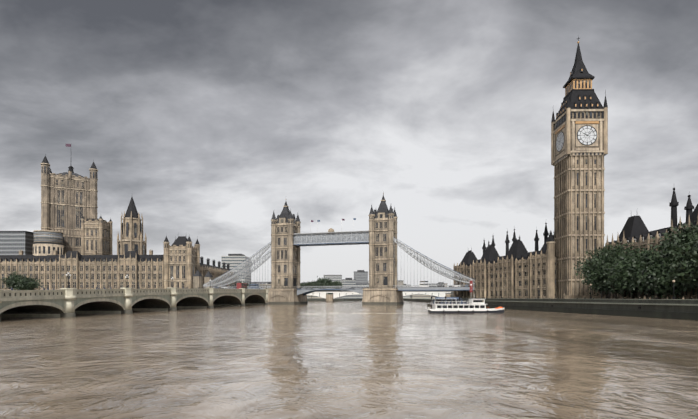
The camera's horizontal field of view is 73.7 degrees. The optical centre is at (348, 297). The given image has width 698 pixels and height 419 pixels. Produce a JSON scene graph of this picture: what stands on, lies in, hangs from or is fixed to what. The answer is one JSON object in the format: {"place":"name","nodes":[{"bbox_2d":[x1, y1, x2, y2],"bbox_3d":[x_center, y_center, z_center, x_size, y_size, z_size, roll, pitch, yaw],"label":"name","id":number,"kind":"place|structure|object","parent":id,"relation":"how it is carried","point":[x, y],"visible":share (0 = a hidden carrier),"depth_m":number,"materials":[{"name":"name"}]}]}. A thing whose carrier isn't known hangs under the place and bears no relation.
{"place":"outdoors","nodes":[
{"label":"outdoors","id":0,"kind":"place"},
{"bbox_2d":[316,276,331,298],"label":"plane tree","id":1,"kind":"object","parent":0,"point":[322,281],"visible":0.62,"depth_m":649.86,"materials":[{"name":"green plant"}]},
{"bbox_2d":[307,298,361,300],"bbox_3d":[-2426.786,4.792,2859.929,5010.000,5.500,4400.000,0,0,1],"label":"bank ground","id":2,"kind":"structure","parent":0,"point":[334,299],"depth_m":600.88,"materials":[{"name":"stone"}]},
{"bbox_2d":[303,280,320,298],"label":"plane tree","id":3,"kind":"object","parent":2,"relation":"on","point":[309,284],"visible":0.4,"depth_m":635.38,"materials":[{"name":"green plant"}]},
{"bbox_2d":[324,281,342,293],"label":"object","id":4,"kind":"object","parent":2,"relation":"on","point":[335,283],"visible":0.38,"depth_m":642.93,"materials":[{"name":"green plant"}]},
{"bbox_2d":[251,270,452,298],"bbox_3d":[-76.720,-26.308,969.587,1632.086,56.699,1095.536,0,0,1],"label":"city blocks","id":5,"kind":"structure","parent":2,"relation":"on","point":[360,278],"depth_m":833.03,"materials":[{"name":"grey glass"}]},
{"bbox_2d":[0,301,697,418],"bbox_3d":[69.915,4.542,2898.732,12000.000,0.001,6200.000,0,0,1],"label":"river water","id":6,"kind":"structure","parent":0,"point":[411,360],"depth_m":31.45,"materials":[{"name":"brown liquid"}]},
{"bbox_2d":[0,271,268,321],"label":"arch bridge","id":7,"kind":"structure","parent":6,"relation":"in","point":[68,301],"depth_m":129.34,"materials":[{"name":"stone"}]},
{"bbox_2d":[193,193,474,304],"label":"suspension bridge","id":8,"kind":"structure","parent":6,"relation":"on","point":[289,239],"depth_m":294.99,"materials":[{"name":"grey stone"}]},
{"bbox_2d":[307,291,450,301],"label":"bridge","id":9,"kind":"structure","parent":6,"relation":"on","point":[330,297],"depth_m":468.23,"materials":[{"name":"concrete"}]},
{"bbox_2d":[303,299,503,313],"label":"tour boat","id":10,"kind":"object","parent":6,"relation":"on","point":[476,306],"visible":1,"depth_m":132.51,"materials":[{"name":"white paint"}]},
{"bbox_2d":[427,281,472,305],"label":"jetty","id":11,"kind":"object","parent":6,"relation":"in","point":[451,298],"visible":0.46,"depth_m":236.86,"materials":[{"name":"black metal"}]},
{"bbox_2d":[0,0,697,286],"label":"sky","id":12,"kind":"structure","parent":0,"point":[214,116],"materials":[{"name":"grey"}]},
{"bbox_2d":[403,280,697,320],"bbox_3d":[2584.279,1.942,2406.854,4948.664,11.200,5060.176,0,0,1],"label":"embankment wall","id":13,"kind":"structure","parent":0,"point":[679,309],"depth_m":119.33,"materials":[{"name":"stone"}]},
{"bbox_2d":[453,223,557,298],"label":"gothic palace building","id":14,"kind":"structure","parent":13,"relation":"on","point":[518,270],"depth_m":237.18,"materials":[{"name":"beige stone"}]},
{"bbox_2d":[551,37,607,298],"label":"clock tower","id":15,"kind":"structure","parent":13,"relation":"on","point":[579,138],"depth_m":197.17,"materials":[{"name":"beige stone"}]},
{"bbox_2d":[580,268,610,298],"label":"plane tree","id":16,"kind":"object","parent":13,"relation":"on","point":[609,295],"depth_m":174.62,"materials":[{"name":"green plant"}]},
{"bbox_2d":[574,242,626,298],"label":"plane tree","id":17,"kind":"object","parent":13,"relation":"on","point":[605,250],"visible":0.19,"depth_m":180.77,"materials":[{"name":"green plant"}]},
{"bbox_2d":[576,252,625,298],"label":"plane tree","id":18,"kind":"object","parent":13,"relation":"on","point":[597,276],"visible":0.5,"depth_m":142.67,"materials":[{"name":"green plant"}]},
{"bbox_2d":[586,279,626,298],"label":"bush","id":19,"kind":"object","parent":13,"relation":"on","point":[603,288],"visible":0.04,"depth_m":155.56,"materials":[{"name":"green plant"}]},
{"bbox_2d":[612,288,637,298],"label":"bush","id":20,"kind":"object","parent":13,"relation":"on","point":[626,293],"visible":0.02,"depth_m":171.88,"materials":[{"name":"green plant"}]},
{"bbox_2d":[603,250,657,298],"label":"plane tree","id":21,"kind":"object","parent":13,"relation":"on","point":[624,275],"visible":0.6,"depth_m":125.98,"materials":[{"name":"green plant"}]},
{"bbox_2d":[617,288,643,298],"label":"bush","id":22,"kind":"object","parent":13,"relation":"on","point":[624,294],"depth_m":162.61,"materials":[{"name":"green plant"}]},
{"bbox_2d":[613,241,650,298],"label":"plane tree","id":23,"kind":"object","parent":13,"relation":"on","point":[631,252],"visible":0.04,"depth_m":152.39,"materials":[{"name":"green plant"}]},
{"bbox_2d":[618,246,659,298],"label":"plane tree","id":24,"kind":"object","parent":13,"relation":"on","point":[657,295],"visible":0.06,"depth_m":132.01,"materials":[{"name":"green plant"}]},
{"bbox_2d":[604,188,697,298],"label":"gothic palace building","id":25,"kind":"structure","parent":13,"relation":"on","point":[634,230],"depth_m":171.89,"materials":[{"name":"beige stone"}]},
{"bbox_2d":[632,248,677,298],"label":"plane tree","id":26,"kind":"object","parent":13,"relation":"on","point":[649,294],"depth_m":140.98,"materials":[{"name":"green plant"}]},
{"bbox_2d":[630,255,695,298],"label":"plane tree","id":27,"kind":"object","parent":13,"relation":"on","point":[652,279],"visible":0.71,"depth_m":111.28,"materials":[{"name":"green plant"}]},
{"bbox_2d":[639,248,690,298],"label":"plane tree","id":28,"kind":"object","parent":13,"relation":"on","point":[682,293],"depth_m":123.39,"materials":[{"name":"green plant"}]},
{"bbox_2d":[643,221,697,298],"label":"plane tree","id":29,"kind":"object","parent":13,"relation":"on","point":[685,233],"visible":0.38,"depth_m":114.67,"materials":[{"name":"green plant"}]},
{"bbox_2d":[661,229,697,266],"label":"plane tree","id":30,"kind":"object","parent":13,"relation":"on","point":[675,251],"visible":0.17,"depth_m":106.49,"materials":[{"name":"green plant"}]},
{"bbox_2d":[662,243,697,293],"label":"plane tree","id":31,"kind":"object","parent":13,"relation":"on","point":[689,274],"visible":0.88,"depth_m":98.73,"materials":[{"name":"green plant"}]},
{"bbox_2d":[672,233,697,275],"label":"plane tree","id":32,"kind":"object","parent":13,"relation":"on","point":[692,247],"visible":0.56,"depth_m":98.42,"materials":[{"name":"green plant"}]},
{"bbox_3d":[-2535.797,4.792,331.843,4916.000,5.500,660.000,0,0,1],"label":"bank ground","id":33,"kind":"structure","parent":0,"visible":0},
{"bbox_2d":[0,231,33,254],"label":"slab office","id":34,"kind":"structure","parent":33,"relation":"on","point":[13,242],"depth_m":374.38,"materials":[{"name":"grey glass"}]},
{"bbox_2d":[0,271,46,289],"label":"plane tree","id":35,"kind":"object","parent":33,"relation":"on","point":[15,281],"visible":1,"depth_m":200.16,"materials":[{"name":"green plant"}]},
{"bbox_2d":[33,230,63,255],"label":"round building","id":36,"kind":"structure","parent":33,"relation":"on","point":[47,242],"depth_m":359.07,"materials":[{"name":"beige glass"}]},
{"bbox_2d":[40,144,97,254],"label":"great tower","id":37,"kind":"structure","parent":33,"relation":"on","point":[69,198],"depth_m":382.07,"materials":[{"name":"stone"}]},
{"bbox_2d":[0,197,235,290],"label":"palace","id":38,"kind":"structure","parent":33,"relation":"on","point":[95,263],"depth_m":344.82,"materials":[{"name":"beige stone"}]},
{"bbox_2d":[221,254,250,282],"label":"banded office","id":39,"kind":"structure","parent":33,"relation":"on","point":[233,260],"depth_m":533.06,"materials":[{"name":"grey stone"}]}
]}

